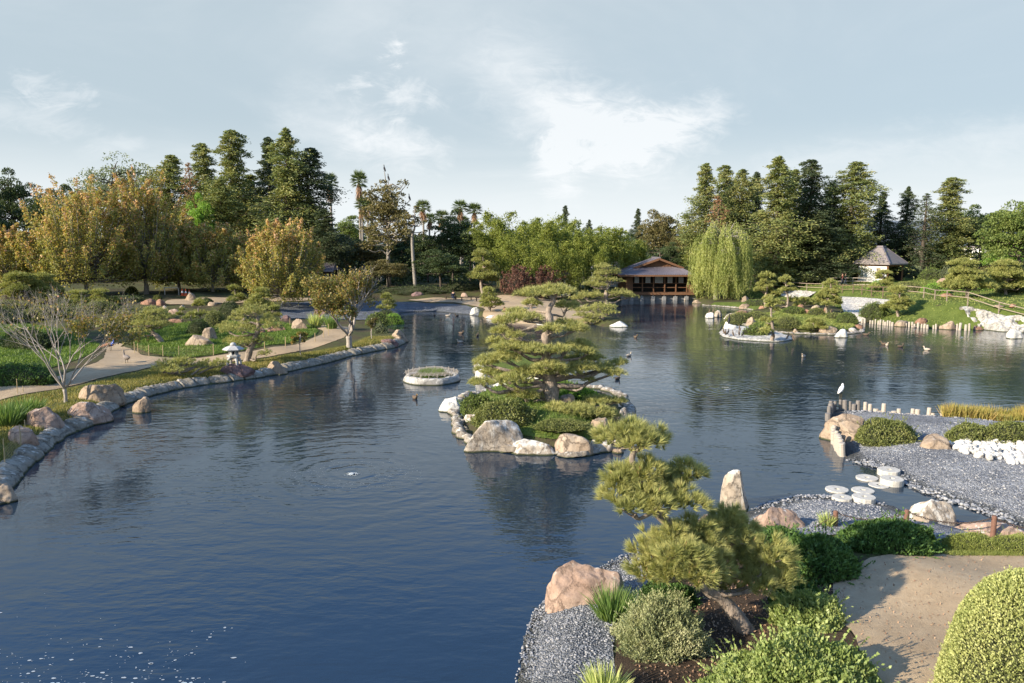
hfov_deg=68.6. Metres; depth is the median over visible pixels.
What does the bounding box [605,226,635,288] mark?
bamboo clump
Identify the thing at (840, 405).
log post
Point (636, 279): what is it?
window
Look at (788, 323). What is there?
round shrub
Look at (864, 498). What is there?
millstone
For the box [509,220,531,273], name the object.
bamboo clump
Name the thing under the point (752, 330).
round shrub
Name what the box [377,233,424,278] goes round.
broadleaf tree
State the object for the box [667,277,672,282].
window
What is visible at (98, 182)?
broadleaf tree
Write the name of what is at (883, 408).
log post
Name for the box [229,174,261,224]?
redwood tree
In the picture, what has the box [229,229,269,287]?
autumn tree
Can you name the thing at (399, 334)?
boulder
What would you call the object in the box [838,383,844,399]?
egret
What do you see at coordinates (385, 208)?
cormorant tree
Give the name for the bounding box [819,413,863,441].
boulder
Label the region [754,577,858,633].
round shrub
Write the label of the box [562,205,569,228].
redwood tree
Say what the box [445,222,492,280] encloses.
broadleaf tree
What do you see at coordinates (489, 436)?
boulder
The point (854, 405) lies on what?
log post
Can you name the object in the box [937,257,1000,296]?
pine tree
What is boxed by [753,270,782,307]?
pine tree
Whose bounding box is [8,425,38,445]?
boulder
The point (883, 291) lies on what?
rail fence
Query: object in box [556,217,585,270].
bamboo clump
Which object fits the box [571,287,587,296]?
round shrub
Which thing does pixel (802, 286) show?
rail fence
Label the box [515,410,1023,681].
pebbles
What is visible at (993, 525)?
chain post
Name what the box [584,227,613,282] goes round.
bamboo clump
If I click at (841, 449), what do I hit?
log post
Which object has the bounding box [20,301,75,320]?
round shrub
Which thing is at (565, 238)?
bamboo clump
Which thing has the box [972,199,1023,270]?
broadleaf tree
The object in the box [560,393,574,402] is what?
boulder
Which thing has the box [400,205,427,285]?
fan palm
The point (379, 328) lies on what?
round shrub
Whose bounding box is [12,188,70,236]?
broadleaf tree
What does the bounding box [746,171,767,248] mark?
redwood tree
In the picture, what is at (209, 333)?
boulder
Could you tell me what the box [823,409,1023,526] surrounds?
gravel peninsula
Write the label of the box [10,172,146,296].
autumn tree
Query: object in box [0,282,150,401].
thinning tree
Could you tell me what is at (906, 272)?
round shrub
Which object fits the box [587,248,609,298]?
bamboo clump
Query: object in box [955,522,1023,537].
boulder
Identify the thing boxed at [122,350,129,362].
goose
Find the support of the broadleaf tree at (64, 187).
on the ground at (360, 330)
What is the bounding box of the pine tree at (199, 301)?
[191,297,208,318]
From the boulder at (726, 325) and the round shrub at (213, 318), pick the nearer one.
the round shrub at (213, 318)
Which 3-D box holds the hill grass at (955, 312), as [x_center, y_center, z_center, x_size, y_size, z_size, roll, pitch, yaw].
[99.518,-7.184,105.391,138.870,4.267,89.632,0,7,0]
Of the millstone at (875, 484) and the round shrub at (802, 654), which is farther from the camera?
the millstone at (875, 484)
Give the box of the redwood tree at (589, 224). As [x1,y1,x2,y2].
[583,219,594,234]
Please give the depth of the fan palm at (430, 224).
157.87 m
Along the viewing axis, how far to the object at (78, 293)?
76.20 m
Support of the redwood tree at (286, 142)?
on the ground at (360, 330)
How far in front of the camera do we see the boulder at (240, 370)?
44.82 m
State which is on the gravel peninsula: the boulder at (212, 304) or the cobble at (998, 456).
the cobble at (998, 456)
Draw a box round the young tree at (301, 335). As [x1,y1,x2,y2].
[291,331,307,355]
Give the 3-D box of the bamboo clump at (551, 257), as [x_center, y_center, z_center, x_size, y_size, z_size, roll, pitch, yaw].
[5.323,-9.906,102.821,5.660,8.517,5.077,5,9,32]
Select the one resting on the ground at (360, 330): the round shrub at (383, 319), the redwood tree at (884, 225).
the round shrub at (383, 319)
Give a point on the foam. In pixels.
(141, 652)
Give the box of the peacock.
[100,339,113,350]
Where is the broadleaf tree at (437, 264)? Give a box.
[408,249,466,288]
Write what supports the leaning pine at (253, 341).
on the grass bank at (123, 374)
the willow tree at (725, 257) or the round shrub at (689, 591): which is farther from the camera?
the willow tree at (725, 257)
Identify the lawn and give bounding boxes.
[0,323,100,367]
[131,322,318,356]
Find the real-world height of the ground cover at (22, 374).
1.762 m
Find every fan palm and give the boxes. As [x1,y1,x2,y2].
[321,173,338,223]
[349,170,367,267]
[354,197,369,265]
[362,198,371,240]
[400,205,427,285]
[414,199,432,265]
[425,213,435,235]
[434,209,449,230]
[452,199,467,265]
[457,215,470,273]
[466,202,483,267]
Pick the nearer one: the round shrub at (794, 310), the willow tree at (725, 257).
the round shrub at (794, 310)
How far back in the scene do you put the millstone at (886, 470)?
26.13 m
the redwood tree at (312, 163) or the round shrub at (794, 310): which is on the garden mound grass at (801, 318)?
the round shrub at (794, 310)
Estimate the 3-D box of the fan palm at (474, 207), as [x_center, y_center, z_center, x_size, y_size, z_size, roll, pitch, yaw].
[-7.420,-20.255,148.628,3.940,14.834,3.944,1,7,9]
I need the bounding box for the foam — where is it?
[0,461,420,682]
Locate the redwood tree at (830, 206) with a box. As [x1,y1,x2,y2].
[822,184,859,262]
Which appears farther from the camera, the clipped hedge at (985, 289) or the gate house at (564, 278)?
the gate house at (564, 278)
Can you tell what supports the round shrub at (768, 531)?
on the soil bed
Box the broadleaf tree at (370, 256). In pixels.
[344,238,395,269]
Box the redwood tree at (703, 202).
[667,163,740,287]
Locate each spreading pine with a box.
[149,354,230,374]
[568,301,620,323]
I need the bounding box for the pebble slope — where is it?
[518,553,648,682]
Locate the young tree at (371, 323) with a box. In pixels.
[366,317,377,337]
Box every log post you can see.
[825,413,830,420]
[830,431,834,444]
[834,434,841,450]
[837,438,843,451]
[838,399,841,410]
[838,443,845,456]
[842,400,846,410]
[852,403,856,409]
[856,400,860,409]
[863,402,866,409]
[881,403,886,411]
[927,407,931,414]
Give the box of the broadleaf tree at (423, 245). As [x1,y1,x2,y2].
[405,234,446,282]
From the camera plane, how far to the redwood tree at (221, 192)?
109.77 m
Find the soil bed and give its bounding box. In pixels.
[614,549,859,682]
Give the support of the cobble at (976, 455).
on the gravel peninsula
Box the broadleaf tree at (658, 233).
[634,209,681,256]
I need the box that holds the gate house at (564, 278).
[557,271,569,295]
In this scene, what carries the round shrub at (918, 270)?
on the hill grass at (955, 312)
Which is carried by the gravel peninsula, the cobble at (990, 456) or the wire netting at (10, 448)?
the cobble at (990, 456)
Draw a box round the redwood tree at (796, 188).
[766,169,815,277]
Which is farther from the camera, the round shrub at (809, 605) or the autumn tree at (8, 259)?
the autumn tree at (8, 259)
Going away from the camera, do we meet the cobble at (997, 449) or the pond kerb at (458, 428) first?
the cobble at (997, 449)
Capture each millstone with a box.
[825,485,848,493]
[831,494,852,501]
[851,486,874,493]
[852,493,875,503]
[856,474,878,481]
[868,482,889,488]
[877,466,900,475]
[880,475,903,487]
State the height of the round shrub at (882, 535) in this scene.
1.249 m
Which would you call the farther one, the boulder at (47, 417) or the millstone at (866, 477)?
the boulder at (47, 417)
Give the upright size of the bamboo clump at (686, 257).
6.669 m
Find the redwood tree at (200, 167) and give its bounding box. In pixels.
[168,142,225,222]
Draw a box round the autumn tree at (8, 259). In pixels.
[0,222,48,289]
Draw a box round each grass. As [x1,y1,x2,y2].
[477,380,607,439]
[482,381,612,438]
[488,351,541,367]
[708,277,1023,329]
[757,310,855,329]
[943,547,1023,555]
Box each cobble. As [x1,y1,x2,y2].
[952,443,960,448]
[961,449,969,453]
[974,452,984,457]
[986,454,992,459]
[993,447,1001,451]
[993,453,1001,459]
[1007,458,1015,464]
[1016,440,1023,445]
[1016,457,1023,463]
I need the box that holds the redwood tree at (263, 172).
[231,136,305,281]
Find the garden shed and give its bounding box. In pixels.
[309,263,341,286]
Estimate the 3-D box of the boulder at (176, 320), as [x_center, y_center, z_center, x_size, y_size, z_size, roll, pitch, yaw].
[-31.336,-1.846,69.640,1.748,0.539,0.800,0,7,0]
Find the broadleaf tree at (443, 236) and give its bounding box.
[426,210,477,282]
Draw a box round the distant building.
[959,246,987,255]
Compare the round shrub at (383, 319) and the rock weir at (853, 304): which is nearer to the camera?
the round shrub at (383, 319)
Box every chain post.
[833,510,837,526]
[904,509,909,520]
[990,515,996,537]
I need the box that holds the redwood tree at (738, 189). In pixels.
[720,169,769,277]
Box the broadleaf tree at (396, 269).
[357,259,411,287]
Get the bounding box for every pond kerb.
[0,338,408,488]
[447,384,637,457]
[702,304,752,309]
[741,323,864,334]
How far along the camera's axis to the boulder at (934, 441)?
28.12 m
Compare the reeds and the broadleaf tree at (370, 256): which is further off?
the broadleaf tree at (370, 256)
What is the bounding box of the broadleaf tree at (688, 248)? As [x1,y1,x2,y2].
[677,238,700,265]
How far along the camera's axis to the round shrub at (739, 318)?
75.84 m
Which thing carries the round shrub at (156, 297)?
on the ground at (360, 330)
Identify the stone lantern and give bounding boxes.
[222,342,243,365]
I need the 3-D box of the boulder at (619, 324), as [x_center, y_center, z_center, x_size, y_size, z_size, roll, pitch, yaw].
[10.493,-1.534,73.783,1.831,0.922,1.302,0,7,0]
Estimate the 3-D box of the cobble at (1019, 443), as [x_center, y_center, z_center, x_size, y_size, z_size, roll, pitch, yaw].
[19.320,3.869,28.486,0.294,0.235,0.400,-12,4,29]
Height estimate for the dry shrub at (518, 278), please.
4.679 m
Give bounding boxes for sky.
[0,0,1023,239]
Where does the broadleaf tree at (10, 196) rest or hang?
on the ground at (360, 330)
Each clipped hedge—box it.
[864,279,894,291]
[895,277,923,292]
[918,279,949,293]
[928,564,1023,682]
[957,287,993,291]
[993,285,1023,292]
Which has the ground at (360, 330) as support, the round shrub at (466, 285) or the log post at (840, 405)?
the round shrub at (466, 285)
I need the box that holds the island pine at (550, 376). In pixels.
[466,281,629,418]
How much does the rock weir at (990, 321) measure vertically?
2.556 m
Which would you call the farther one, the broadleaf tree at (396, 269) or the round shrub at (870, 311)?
the broadleaf tree at (396, 269)
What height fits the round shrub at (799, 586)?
0.996 m
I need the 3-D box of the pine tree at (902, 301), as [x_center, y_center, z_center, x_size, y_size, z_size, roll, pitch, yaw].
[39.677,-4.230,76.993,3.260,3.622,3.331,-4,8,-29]
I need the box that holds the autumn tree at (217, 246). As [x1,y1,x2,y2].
[170,221,248,291]
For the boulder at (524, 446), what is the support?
on the ground at (360, 330)
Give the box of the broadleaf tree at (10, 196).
[0,167,36,240]
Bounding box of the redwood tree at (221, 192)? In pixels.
[183,179,250,286]
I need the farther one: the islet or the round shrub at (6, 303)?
the round shrub at (6, 303)
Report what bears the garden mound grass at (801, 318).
on the ground at (360, 330)
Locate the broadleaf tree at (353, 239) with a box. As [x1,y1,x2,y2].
[335,233,374,280]
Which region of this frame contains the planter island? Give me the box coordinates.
[403,366,460,385]
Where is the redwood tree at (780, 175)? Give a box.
[723,155,829,290]
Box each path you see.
[0,325,347,399]
[165,297,312,304]
[833,551,1023,682]
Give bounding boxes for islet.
[719,326,792,341]
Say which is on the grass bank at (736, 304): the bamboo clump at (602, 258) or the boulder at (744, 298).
the boulder at (744, 298)
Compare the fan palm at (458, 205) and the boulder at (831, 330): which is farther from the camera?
the fan palm at (458, 205)
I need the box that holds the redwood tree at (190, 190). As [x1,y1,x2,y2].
[176,162,199,223]
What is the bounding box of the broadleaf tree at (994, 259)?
[980,245,1023,265]
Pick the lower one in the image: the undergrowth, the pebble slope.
the pebble slope
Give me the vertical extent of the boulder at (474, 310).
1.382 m
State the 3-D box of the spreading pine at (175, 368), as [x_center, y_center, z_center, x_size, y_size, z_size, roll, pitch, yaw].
[-18.785,1.414,43.769,4.409,1.449,2.490,-6,10,-39]
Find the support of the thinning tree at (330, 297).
on the grass bank at (123, 374)
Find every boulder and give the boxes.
[0,483,17,504]
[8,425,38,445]
[25,407,64,428]
[67,402,113,424]
[78,384,125,405]
[132,397,150,413]
[140,299,155,304]
[155,299,166,305]
[169,309,178,313]
[169,319,183,322]
[185,293,195,299]
[185,335,213,345]
[202,327,216,339]
[208,302,216,305]
[221,363,255,376]
[267,361,287,374]
[268,326,284,331]
[280,315,291,320]
[291,319,307,328]
[381,339,397,347]
[392,330,407,342]
[411,292,423,295]
[438,396,459,412]
[463,414,473,421]
[464,420,522,452]
[470,307,479,314]
[475,364,488,378]
[511,438,556,455]
[545,560,623,613]
[554,433,593,456]
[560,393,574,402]
[590,417,607,428]
[590,440,613,452]
[609,321,627,326]
[612,449,623,453]
[618,407,628,421]
[705,312,714,317]
[714,310,721,316]
[720,469,748,511]
[724,322,737,327]
[739,304,749,308]
[741,296,748,301]
[746,317,755,324]
[754,507,805,528]
[819,326,837,333]
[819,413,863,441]
[834,329,847,337]
[894,320,907,326]
[909,499,956,525]
[914,318,927,323]
[920,433,950,448]
[939,321,955,329]
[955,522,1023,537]
[1006,329,1022,338]
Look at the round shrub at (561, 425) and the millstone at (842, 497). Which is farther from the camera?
the round shrub at (561, 425)
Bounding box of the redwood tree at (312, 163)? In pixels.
[269,147,380,279]
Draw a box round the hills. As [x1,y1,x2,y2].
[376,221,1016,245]
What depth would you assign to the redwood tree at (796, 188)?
115.43 m
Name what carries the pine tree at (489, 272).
on the ground at (360, 330)
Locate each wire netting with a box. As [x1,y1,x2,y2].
[4,428,23,458]
[134,344,209,354]
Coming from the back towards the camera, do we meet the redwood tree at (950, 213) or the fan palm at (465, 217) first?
the fan palm at (465, 217)
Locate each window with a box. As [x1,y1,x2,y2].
[634,277,638,282]
[645,277,650,282]
[655,277,662,282]
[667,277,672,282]
[678,277,683,282]
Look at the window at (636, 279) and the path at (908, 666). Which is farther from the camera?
the window at (636, 279)
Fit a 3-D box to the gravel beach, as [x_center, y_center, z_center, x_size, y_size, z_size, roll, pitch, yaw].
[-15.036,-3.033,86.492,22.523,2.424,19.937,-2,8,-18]
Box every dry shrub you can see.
[500,264,536,295]
[525,265,561,298]
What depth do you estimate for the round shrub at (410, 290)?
104.21 m
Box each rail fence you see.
[750,281,822,290]
[831,284,895,297]
[900,286,1023,314]
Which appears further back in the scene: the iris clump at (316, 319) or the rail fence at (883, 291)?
the rail fence at (883, 291)
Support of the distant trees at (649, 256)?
on the ground at (360, 330)
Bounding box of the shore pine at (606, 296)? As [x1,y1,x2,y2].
[567,262,639,305]
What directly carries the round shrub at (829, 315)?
on the garden mound grass at (801, 318)
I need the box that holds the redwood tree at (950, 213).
[908,177,985,268]
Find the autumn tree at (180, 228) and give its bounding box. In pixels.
[145,211,214,289]
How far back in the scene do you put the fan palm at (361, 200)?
147.66 m
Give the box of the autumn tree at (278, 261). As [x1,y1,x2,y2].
[234,217,325,306]
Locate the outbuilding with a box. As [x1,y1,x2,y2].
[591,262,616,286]
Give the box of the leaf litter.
[635,554,1005,682]
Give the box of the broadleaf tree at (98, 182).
[56,151,157,278]
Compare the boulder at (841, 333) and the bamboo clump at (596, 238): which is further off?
the bamboo clump at (596, 238)
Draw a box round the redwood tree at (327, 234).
[301,209,358,280]
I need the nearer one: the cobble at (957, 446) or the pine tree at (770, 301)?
the cobble at (957, 446)
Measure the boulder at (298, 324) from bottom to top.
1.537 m
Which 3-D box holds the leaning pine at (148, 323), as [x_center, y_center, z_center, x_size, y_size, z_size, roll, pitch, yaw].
[-28.511,-1.265,58.736,4.104,3.324,3.386,0,7,0]
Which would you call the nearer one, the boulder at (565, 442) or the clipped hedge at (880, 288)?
the boulder at (565, 442)
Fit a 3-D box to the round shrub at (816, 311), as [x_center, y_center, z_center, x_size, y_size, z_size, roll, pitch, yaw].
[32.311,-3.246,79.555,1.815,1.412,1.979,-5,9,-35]
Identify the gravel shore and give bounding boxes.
[745,496,967,538]
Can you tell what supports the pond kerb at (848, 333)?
on the ground at (360, 330)
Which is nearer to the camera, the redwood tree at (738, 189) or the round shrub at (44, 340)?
the round shrub at (44, 340)
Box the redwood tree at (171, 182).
[134,154,193,280]
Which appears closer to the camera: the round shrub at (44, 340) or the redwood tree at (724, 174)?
the round shrub at (44, 340)
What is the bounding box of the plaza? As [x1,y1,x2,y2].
[410,295,593,323]
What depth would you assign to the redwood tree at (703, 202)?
119.19 m
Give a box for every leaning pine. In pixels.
[126,305,175,341]
[216,301,283,361]
[587,412,805,634]
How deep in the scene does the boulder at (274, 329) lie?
65.03 m
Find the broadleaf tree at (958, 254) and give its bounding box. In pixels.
[925,245,974,268]
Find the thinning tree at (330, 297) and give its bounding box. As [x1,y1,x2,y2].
[299,263,382,348]
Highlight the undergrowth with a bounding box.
[45,248,1000,286]
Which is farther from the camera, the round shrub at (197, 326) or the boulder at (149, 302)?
the boulder at (149, 302)
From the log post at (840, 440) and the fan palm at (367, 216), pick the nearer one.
the log post at (840, 440)
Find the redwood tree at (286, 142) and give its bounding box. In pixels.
[237,127,336,269]
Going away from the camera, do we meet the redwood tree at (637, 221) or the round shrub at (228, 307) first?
the round shrub at (228, 307)
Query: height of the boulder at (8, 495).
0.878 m
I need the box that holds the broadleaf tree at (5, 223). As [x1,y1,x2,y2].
[0,203,19,230]
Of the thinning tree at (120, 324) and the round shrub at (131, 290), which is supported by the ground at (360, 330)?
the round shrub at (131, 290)
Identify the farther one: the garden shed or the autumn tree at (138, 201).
the garden shed
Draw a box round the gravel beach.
[280,301,478,319]
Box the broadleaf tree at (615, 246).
[587,232,636,262]
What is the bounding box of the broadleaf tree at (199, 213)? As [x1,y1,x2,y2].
[185,192,215,285]
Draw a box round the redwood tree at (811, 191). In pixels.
[766,159,846,280]
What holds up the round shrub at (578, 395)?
on the island grass at (548, 434)
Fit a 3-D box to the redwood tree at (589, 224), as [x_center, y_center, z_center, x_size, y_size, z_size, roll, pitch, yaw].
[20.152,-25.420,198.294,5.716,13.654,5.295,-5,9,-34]
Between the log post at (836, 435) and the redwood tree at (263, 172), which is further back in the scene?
the redwood tree at (263, 172)
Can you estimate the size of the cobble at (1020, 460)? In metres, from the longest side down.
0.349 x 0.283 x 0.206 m
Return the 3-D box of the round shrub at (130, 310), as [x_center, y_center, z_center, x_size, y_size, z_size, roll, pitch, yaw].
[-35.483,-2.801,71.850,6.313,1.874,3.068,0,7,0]
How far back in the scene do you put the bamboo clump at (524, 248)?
102.91 m
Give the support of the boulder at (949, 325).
on the ground at (360, 330)
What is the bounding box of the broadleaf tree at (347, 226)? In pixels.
[334,215,371,240]
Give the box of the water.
[0,300,1023,682]
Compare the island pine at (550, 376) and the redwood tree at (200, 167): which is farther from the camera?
the redwood tree at (200, 167)
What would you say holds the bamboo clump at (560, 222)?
on the ground at (360, 330)
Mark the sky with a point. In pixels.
(603, 110)
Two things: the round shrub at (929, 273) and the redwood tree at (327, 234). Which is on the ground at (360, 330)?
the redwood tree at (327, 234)
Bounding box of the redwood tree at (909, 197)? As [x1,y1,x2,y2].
[881,186,930,266]
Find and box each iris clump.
[0,398,32,426]
[1,393,53,419]
[305,313,325,327]
[319,313,340,328]
[574,657,633,682]
[581,581,642,623]
[816,509,841,526]
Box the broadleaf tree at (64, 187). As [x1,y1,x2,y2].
[55,183,82,211]
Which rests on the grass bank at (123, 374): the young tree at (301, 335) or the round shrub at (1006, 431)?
the young tree at (301, 335)
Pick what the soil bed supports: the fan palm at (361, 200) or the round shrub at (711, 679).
the round shrub at (711, 679)
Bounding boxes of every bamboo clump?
[463,212,512,288]
[468,225,498,281]
[477,208,519,286]
[481,216,531,292]
[490,233,517,292]
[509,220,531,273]
[511,217,542,282]
[511,238,543,284]
[523,217,560,283]
[527,212,572,265]
[537,220,575,295]
[537,238,567,298]
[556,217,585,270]
[556,227,591,279]
[564,248,593,299]
[565,231,599,297]
[567,223,608,291]
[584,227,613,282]
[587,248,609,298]
[600,227,629,291]
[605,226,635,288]
[619,239,647,265]
[619,245,633,268]
[635,241,653,261]
[680,253,692,271]
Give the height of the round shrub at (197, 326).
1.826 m
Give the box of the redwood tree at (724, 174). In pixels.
[710,165,739,229]
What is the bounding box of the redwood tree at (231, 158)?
[189,129,274,282]
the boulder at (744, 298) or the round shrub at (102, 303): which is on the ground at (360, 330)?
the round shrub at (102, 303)
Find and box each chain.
[838,512,903,519]
[911,513,991,523]
[997,519,1023,528]
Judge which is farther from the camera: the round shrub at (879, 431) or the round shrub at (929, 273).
the round shrub at (929, 273)
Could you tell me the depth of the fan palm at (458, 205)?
147.64 m
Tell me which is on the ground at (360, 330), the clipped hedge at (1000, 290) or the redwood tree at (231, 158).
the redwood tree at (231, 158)
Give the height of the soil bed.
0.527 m
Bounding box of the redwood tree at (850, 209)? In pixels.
[816,161,914,277]
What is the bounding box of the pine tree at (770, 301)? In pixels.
[757,294,781,340]
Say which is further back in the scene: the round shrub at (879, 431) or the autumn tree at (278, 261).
the autumn tree at (278, 261)
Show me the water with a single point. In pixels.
(222, 532)
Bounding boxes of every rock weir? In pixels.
[781,290,814,296]
[840,296,887,321]
[959,306,1023,332]
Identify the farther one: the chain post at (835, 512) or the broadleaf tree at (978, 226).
the broadleaf tree at (978, 226)
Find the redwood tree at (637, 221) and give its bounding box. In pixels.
[628,208,646,260]
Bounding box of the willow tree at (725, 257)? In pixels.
[687,216,753,299]
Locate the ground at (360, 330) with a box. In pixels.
[0,246,1017,681]
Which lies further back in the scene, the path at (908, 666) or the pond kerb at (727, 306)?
the pond kerb at (727, 306)
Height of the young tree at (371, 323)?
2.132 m
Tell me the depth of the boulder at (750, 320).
74.12 m
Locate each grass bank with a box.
[0,335,394,461]
[711,302,765,310]
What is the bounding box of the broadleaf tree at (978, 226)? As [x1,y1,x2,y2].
[960,217,995,268]
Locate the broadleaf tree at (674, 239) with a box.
[666,227,689,256]
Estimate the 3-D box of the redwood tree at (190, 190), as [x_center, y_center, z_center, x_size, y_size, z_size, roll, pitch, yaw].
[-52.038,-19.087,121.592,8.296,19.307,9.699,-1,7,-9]
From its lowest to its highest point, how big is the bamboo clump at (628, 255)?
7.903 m
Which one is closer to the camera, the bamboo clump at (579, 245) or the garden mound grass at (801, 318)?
the garden mound grass at (801, 318)
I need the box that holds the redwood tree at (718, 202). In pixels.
[694,196,735,292]
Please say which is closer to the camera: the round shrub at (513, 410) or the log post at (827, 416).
the round shrub at (513, 410)
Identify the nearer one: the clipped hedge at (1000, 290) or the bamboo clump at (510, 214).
the clipped hedge at (1000, 290)
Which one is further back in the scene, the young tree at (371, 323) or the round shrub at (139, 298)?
the round shrub at (139, 298)
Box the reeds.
[936,403,1023,420]
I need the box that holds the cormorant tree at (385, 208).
[358,172,416,285]
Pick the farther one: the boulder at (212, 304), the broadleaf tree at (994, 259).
the broadleaf tree at (994, 259)
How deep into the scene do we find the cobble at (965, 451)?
27.34 m
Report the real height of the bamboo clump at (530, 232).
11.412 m
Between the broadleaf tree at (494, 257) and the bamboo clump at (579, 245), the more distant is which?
the broadleaf tree at (494, 257)
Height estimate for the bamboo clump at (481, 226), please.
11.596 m
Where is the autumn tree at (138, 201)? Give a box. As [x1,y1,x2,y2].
[97,164,187,293]
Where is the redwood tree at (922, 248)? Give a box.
[893,193,961,270]
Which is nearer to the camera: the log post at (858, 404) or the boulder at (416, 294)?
the log post at (858, 404)
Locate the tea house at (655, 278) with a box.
[613,257,696,299]
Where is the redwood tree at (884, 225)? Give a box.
[858,192,907,252]
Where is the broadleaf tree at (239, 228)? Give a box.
[206,218,254,236]
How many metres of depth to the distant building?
152.08 m
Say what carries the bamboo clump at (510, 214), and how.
on the ground at (360, 330)
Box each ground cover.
[754,309,854,329]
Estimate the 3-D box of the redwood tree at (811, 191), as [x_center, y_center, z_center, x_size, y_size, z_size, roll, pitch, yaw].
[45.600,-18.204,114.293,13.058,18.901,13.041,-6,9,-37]
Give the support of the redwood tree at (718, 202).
on the ground at (360, 330)
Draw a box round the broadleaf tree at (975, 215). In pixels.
[943,204,992,256]
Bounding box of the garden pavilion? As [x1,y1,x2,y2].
[853,246,907,281]
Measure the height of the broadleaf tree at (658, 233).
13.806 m
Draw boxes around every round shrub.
[0,297,32,308]
[0,303,34,323]
[0,325,65,349]
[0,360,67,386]
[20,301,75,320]
[69,299,123,313]
[107,293,146,303]
[108,303,169,319]
[123,283,138,293]
[152,295,163,299]
[185,318,209,334]
[201,306,225,326]
[204,297,213,304]
[216,298,245,319]
[362,310,391,326]
[372,320,391,333]
[373,309,396,315]
[375,283,452,294]
[386,313,406,324]
[442,276,493,290]
[457,389,489,417]
[465,394,541,428]
[529,415,592,432]
[559,381,597,400]
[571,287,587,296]
[605,585,724,669]
[639,579,702,609]
[684,658,741,682]
[694,610,900,682]
[724,311,754,324]
[741,320,770,335]
[742,298,766,305]
[745,309,769,318]
[753,515,805,544]
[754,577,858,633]
[764,522,875,586]
[766,569,839,606]
[774,315,801,330]
[781,306,805,313]
[805,304,824,314]
[824,311,839,318]
[827,507,952,558]
[829,658,878,682]
[832,274,854,282]
[834,310,858,324]
[847,412,921,446]
[855,301,895,320]
[903,262,910,276]
[905,262,922,278]
[916,265,940,279]
[933,265,952,278]
[935,527,1005,553]
[943,415,991,442]
[979,265,990,277]
[982,525,1023,556]
[986,415,1023,443]
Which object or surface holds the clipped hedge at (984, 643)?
on the ground at (360, 330)
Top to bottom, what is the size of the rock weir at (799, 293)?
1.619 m
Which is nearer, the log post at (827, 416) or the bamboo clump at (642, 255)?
the log post at (827, 416)
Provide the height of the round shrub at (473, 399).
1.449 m
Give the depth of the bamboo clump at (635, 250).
120.26 m
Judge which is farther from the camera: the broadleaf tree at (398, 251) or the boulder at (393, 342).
the broadleaf tree at (398, 251)
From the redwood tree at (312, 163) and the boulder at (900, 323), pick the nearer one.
the boulder at (900, 323)
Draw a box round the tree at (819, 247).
[780,214,877,283]
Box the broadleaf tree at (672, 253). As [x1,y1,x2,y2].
[659,241,687,269]
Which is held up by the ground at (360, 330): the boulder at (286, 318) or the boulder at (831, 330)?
the boulder at (286, 318)
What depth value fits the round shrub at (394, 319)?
75.82 m
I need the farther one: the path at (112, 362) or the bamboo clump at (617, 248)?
the bamboo clump at (617, 248)
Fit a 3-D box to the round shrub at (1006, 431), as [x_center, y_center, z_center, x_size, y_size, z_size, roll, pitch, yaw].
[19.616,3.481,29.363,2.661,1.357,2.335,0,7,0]
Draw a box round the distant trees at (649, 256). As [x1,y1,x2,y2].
[18,223,1023,276]
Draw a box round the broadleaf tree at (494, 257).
[471,242,528,273]

